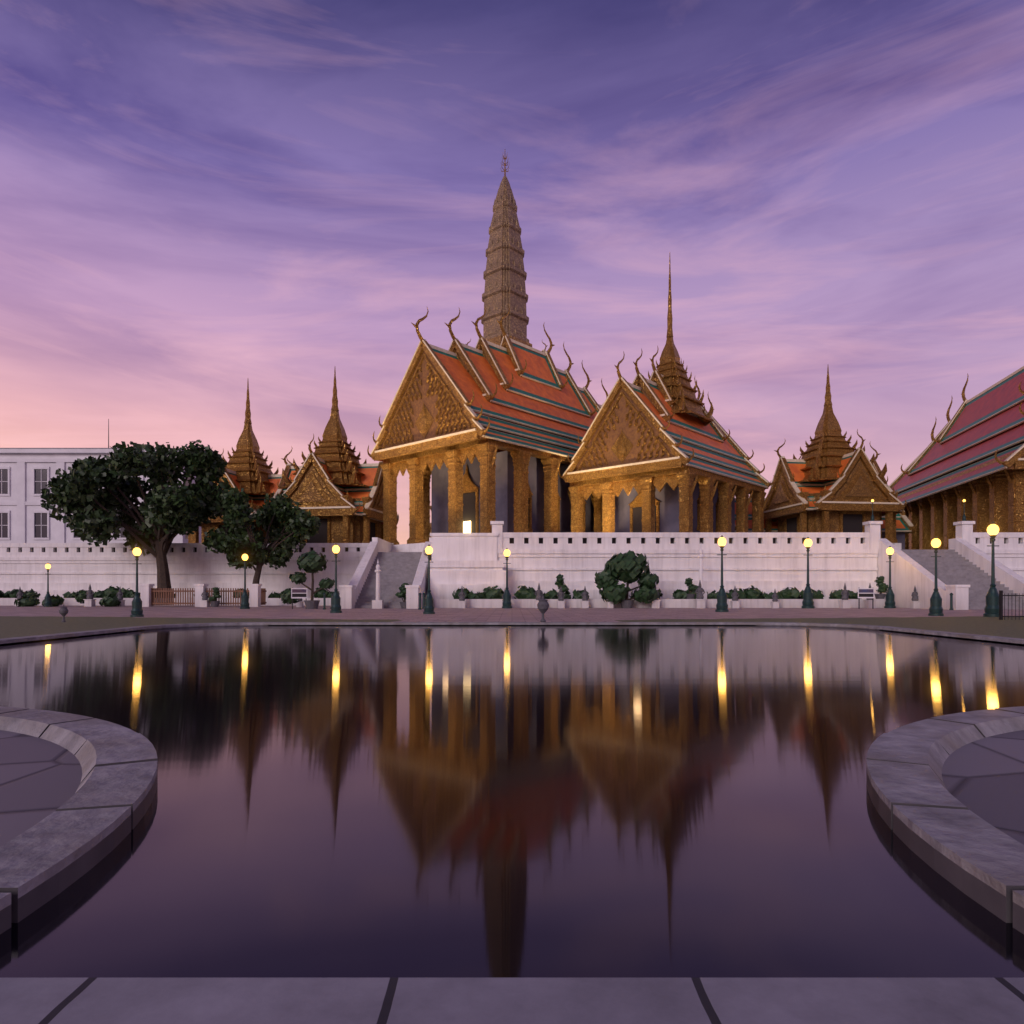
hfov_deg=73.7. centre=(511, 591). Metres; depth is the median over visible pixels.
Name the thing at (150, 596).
fences
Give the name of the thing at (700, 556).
white post
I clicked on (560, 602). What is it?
statue
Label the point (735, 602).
statue
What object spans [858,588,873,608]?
sign
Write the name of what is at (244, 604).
lamp post
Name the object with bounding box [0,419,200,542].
white building
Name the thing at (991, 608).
lamp post
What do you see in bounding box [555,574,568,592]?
cloud tree
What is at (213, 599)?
potted plant
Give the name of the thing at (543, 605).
pool urn
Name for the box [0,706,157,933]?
platform
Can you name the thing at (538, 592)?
statue
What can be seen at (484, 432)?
hall
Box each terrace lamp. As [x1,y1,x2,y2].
[871,499,873,520]
[962,499,965,520]
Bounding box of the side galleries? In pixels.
[735,489,913,549]
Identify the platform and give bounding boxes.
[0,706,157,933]
[866,706,1023,933]
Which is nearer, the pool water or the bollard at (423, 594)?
the pool water
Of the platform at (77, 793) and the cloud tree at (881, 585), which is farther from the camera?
the cloud tree at (881, 585)
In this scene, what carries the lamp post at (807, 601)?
on the ground
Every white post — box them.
[372,561,383,608]
[696,544,706,598]
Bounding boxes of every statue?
[14,588,22,605]
[83,585,96,606]
[116,588,125,605]
[200,588,209,606]
[296,598,303,606]
[458,587,465,607]
[534,584,542,607]
[557,587,564,607]
[581,587,588,607]
[607,599,612,607]
[650,584,660,607]
[694,581,706,607]
[730,587,739,607]
[771,590,778,607]
[838,584,851,607]
[863,584,876,607]
[909,587,919,607]
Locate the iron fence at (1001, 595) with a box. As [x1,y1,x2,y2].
[999,590,1023,619]
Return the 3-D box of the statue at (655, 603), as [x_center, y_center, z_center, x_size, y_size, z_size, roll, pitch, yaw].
[8.819,0.217,42.100,0.558,1.566,0.558,0,0,0]
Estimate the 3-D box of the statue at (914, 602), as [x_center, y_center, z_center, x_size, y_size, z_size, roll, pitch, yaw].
[24.499,0.304,41.500,0.496,1.392,0.496,0,0,0]
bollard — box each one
[323,593,325,609]
[418,593,421,609]
[422,593,424,608]
[949,593,953,609]
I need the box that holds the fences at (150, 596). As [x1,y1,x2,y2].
[139,584,266,606]
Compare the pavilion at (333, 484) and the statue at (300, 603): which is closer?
the statue at (300, 603)
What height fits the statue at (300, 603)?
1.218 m
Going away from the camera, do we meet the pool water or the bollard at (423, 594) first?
the pool water
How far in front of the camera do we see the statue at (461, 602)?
41.85 m
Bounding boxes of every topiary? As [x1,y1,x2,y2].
[289,550,334,608]
[595,550,658,607]
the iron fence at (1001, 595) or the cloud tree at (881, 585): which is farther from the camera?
the cloud tree at (881, 585)
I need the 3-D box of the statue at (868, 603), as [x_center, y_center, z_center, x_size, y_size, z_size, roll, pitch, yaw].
[22.130,0.217,42.200,0.558,1.566,0.558,0,0,0]
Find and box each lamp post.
[43,563,52,606]
[130,546,143,616]
[240,553,249,608]
[330,544,341,612]
[423,545,434,613]
[502,548,511,607]
[715,536,728,611]
[801,537,814,607]
[884,546,895,607]
[928,536,943,615]
[983,522,998,616]
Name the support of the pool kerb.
on the pool floor
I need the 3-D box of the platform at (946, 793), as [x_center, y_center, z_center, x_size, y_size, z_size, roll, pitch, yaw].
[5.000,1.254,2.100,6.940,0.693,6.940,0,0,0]
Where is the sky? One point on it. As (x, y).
(201, 200)
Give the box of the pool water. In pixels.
[0,626,1023,977]
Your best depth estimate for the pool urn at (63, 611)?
20.94 m
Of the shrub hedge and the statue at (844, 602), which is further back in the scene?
the shrub hedge
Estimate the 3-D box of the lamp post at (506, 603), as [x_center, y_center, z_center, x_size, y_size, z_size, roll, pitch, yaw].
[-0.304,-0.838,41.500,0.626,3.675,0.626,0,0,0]
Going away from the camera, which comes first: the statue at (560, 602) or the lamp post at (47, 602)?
the statue at (560, 602)
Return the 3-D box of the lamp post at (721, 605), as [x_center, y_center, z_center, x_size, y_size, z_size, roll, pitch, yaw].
[10.490,-0.915,34.100,0.653,3.831,0.653,0,0,0]
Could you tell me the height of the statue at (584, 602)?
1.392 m
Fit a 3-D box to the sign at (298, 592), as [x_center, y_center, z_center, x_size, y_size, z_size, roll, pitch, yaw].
[-12.399,0.375,39.796,0.900,1.250,0.059,0,0,-14]
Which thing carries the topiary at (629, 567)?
on the ground
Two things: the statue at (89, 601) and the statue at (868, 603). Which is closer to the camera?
the statue at (868, 603)
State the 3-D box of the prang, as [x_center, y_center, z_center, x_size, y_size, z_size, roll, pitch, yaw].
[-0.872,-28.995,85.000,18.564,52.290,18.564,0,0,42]
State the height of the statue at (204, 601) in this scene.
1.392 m
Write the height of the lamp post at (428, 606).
3.158 m
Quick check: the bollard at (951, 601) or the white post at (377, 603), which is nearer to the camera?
the bollard at (951, 601)
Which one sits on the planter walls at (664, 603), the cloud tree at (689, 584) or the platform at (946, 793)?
the cloud tree at (689, 584)
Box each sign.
[291,588,306,608]
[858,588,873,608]
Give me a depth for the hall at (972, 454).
61.19 m
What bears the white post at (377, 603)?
on the ground
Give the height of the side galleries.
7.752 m
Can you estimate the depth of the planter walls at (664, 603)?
42.60 m
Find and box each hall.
[367,308,607,551]
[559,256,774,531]
[889,366,1023,549]
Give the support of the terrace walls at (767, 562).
on the ground
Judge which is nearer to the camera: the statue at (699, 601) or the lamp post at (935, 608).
the lamp post at (935, 608)
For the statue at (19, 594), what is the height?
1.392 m
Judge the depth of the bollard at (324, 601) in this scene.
38.56 m
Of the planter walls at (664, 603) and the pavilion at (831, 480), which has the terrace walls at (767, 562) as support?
the pavilion at (831, 480)
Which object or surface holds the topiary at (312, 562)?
on the ground
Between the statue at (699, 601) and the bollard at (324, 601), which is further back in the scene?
the statue at (699, 601)
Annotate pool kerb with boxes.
[0,622,1023,644]
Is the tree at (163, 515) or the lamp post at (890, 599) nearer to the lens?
the lamp post at (890, 599)
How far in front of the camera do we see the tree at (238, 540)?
49.82 m
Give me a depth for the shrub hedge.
43.71 m
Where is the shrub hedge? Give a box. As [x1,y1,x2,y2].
[0,585,857,606]
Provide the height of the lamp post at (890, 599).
3.831 m
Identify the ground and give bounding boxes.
[0,606,1023,1023]
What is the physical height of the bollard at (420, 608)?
0.950 m
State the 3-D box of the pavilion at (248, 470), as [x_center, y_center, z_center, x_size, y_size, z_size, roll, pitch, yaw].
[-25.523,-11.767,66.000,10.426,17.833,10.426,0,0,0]
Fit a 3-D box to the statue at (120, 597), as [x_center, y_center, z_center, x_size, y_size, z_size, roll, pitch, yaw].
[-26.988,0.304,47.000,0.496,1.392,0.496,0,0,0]
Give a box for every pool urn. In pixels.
[59,604,67,621]
[537,595,548,621]
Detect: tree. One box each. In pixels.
[40,440,230,597]
[202,487,320,583]
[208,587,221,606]
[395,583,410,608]
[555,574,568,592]
[685,578,695,598]
[874,576,887,598]
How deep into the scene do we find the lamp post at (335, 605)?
32.37 m
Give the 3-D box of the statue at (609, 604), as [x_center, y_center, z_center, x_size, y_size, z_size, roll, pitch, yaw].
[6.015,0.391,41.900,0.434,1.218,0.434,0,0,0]
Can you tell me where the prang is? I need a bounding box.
[430,156,547,536]
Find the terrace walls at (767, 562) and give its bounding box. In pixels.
[0,521,1023,609]
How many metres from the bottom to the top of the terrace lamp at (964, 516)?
1.553 m
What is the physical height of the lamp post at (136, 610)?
2.847 m
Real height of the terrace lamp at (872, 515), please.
1.553 m
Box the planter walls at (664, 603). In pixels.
[0,597,885,607]
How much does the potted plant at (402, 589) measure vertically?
1.562 m
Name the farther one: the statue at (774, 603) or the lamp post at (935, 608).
the statue at (774, 603)
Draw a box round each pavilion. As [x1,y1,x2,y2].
[188,382,292,542]
[270,370,398,556]
[764,367,906,549]
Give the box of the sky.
[0,0,1023,543]

